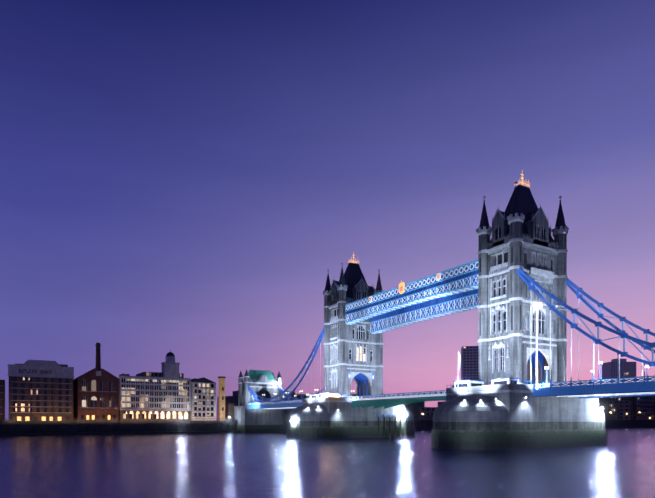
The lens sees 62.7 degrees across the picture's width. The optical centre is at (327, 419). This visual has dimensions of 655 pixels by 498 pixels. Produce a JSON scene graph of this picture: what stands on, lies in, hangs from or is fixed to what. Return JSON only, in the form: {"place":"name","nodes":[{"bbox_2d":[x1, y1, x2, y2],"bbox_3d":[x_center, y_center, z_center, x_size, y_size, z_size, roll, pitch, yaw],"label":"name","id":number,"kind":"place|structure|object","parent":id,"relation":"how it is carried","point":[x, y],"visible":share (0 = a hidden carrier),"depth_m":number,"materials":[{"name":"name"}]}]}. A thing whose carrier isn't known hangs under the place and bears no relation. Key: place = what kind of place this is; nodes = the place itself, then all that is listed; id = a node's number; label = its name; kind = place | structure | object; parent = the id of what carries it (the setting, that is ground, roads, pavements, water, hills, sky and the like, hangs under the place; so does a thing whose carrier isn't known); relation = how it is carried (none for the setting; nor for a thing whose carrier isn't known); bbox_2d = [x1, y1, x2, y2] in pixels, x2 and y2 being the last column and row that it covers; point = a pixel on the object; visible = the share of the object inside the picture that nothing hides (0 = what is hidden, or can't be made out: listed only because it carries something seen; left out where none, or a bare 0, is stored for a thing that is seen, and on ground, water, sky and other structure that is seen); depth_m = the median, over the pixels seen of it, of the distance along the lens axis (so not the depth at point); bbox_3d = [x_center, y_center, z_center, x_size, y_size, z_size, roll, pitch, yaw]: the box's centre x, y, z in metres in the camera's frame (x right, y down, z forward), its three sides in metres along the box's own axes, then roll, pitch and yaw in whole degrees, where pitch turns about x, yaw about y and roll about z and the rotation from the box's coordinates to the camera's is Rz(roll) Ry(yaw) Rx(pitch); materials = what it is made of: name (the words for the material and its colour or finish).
{"place":"outdoors","nodes":[
{"label":"outdoors","id":0,"kind":"place"},
{"bbox_2d":[0,380,4,420],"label":"building","id":1,"kind":"structure","parent":0,"point":[2,399],"depth_m":242.00,"materials":[{"name":"brown brick"}]},
{"bbox_2d":[0,427,654,497],"bbox_3d":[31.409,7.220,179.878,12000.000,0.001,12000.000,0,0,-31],"label":"river","id":2,"kind":"structure","parent":0,"point":[621,464],"depth_m":78.85,"materials":[{"name":"liquid"}]},
{"bbox_2d":[287,396,414,438],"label":"pier","id":3,"kind":"structure","parent":2,"relation":"in","point":[326,419],"depth_m":201.23,"materials":[{"name":"stone"}]},
{"bbox_2d":[247,327,353,408],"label":"suspension span","id":4,"kind":"object","parent":3,"relation":"on","point":[288,403],"visible":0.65,"depth_m":246.36,"materials":[{"name":"blue metal"}]},
{"bbox_2d":[323,252,383,396],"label":"tower","id":5,"kind":"structure","parent":3,"relation":"on","point":[354,352],"depth_m":211.52,"materials":[{"name":"stone"}]},
{"bbox_2d":[352,390,445,408],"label":"bridge bascules","id":6,"kind":"object","parent":3,"relation":"on","point":[386,401],"visible":0.65,"depth_m":184.76,"materials":[{"name":"metal"}]},
{"bbox_2d":[307,352,530,437],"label":"pier cabins and rails","id":7,"kind":"object","parent":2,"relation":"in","point":[465,383],"visible":0.33,"depth_m":141.68,"materials":[{"name":"white paint"}]},
{"bbox_2d":[431,384,606,449],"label":"pier","id":8,"kind":"structure","parent":2,"relation":"in","point":[511,417],"depth_m":130.12,"materials":[{"name":"stone"}]},
{"bbox_2d":[476,174,568,385],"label":"tower","id":9,"kind":"structure","parent":8,"relation":"on","point":[520,230],"depth_m":140.68,"materials":[{"name":"stone"}]},
{"bbox_2d":[345,260,477,324],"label":"walkway","id":10,"kind":"structure","parent":9,"relation":"attached to","point":[458,279],"depth_m":170.26,"materials":[{"name":"blue metal"}]},
{"bbox_2d":[370,289,477,333],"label":"walkway","id":11,"kind":"structure","parent":9,"relation":"attached to","point":[434,308],"depth_m":185.27,"materials":[{"name":"blue metal"}]},
{"bbox_2d":[0,418,654,435],"bbox_3d":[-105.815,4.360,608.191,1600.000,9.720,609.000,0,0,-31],"label":"bank ground","id":12,"kind":"structure","parent":0,"point":[102,427],"depth_m":266.70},
{"bbox_2d":[8,360,73,420],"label":"warehouse building","id":13,"kind":"structure","parent":12,"relation":"on","point":[42,374],"depth_m":248.89,"materials":[{"name":"brown brick"}]},
{"bbox_2d":[73,343,116,420],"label":"warehouse","id":14,"kind":"structure","parent":12,"relation":"on","point":[88,394],"depth_m":262.43,"materials":[{"name":"brown brick"}]},
{"bbox_2d":[9,363,195,420],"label":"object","id":15,"kind":"object","parent":12,"relation":"on","point":[98,396],"visible":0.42,"depth_m":261.79,"materials":[{"name":"concrete"}]},
{"bbox_2d":[119,350,190,420],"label":"office building","id":16,"kind":"structure","parent":12,"relation":"on","point":[132,397],"depth_m":276.40,"materials":[{"name":"grey concrete"}]},
{"bbox_2d":[191,377,215,417],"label":"white warehouse","id":17,"kind":"structure","parent":12,"relation":"on","point":[203,397],"depth_m":288.90,"materials":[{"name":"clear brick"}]},
{"bbox_2d":[218,376,225,417],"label":"narrow tower","id":18,"kind":"structure","parent":12,"relation":"on","point":[221,408],"depth_m":296.26,"materials":[{"name":"brown"}]},
{"bbox_2d":[225,403,234,417],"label":"bank buildings","id":19,"kind":"structure","parent":12,"relation":"on","point":[229,409],"depth_m":298.33,"materials":[{"name":"brown brick"}]},
{"bbox_2d":[234,369,283,432],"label":"abutment tower","id":20,"kind":"structure","parent":12,"relation":"on","point":[266,383],"depth_m":291.55,"materials":[{"name":"stone"}]},
{"bbox_2d":[217,390,445,417],"bbox_3d":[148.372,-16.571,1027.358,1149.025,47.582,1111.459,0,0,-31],"label":"distant low city","id":21,"kind":"object","parent":12,"relation":"on","point":[233,399],"depth_m":653.48,"materials":[{"name":"concrete"}]},
{"bbox_2d":[181,382,639,421],"bbox_3d":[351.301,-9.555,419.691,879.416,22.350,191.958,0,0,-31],"label":"lamps","id":22,"kind":"object","parent":12,"relation":"on","point":[601,408],"visible":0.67,"depth_m":198.59,"materials":[{"name":"metal"}]},
{"bbox_2d":[255,394,654,419],"bbox_3d":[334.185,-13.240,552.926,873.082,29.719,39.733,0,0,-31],"label":"background buildings","id":23,"kind":"structure","parent":12,"relation":"on","point":[644,406],"depth_m":486.09,"materials":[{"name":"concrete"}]},
{"bbox_2d":[461,346,477,379],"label":"distant tower block","id":24,"kind":"structure","parent":12,"relation":"on","point":[469,362],"depth_m":870.55,"materials":[{"name":"grey"}]},
{"bbox_2d":[599,401,630,419],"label":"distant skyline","id":25,"kind":"structure","parent":12,"relation":"on","point":[623,408],"depth_m":492.05,"materials":[{"name":"concrete"}]},
{"bbox_2d":[0,0,654,418],"label":"sky","id":26,"kind":"structure","parent":0,"point":[187,178],"materials":[{"name":"purple"}]},
{"bbox_2d":[602,359,635,378],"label":"distant tower block","id":27,"kind":"structure","parent":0,"point":[610,370],"depth_m":1220.63,"materials":[{"name":"grey"}]},
{"bbox_3d":[100.865,-9.780,62.487,23.000,38.000,16.800,0,0,-31],"label":"abutment tower","id":28,"kind":"object","parent":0,"visible":0},
{"bbox_2d":[517,268,654,397],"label":"suspension span","id":29,"kind":"object","parent":28,"relation":"on","point":[644,385],"visible":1,"depth_m":122.23,"materials":[{"name":"blue metal"}]}
]}

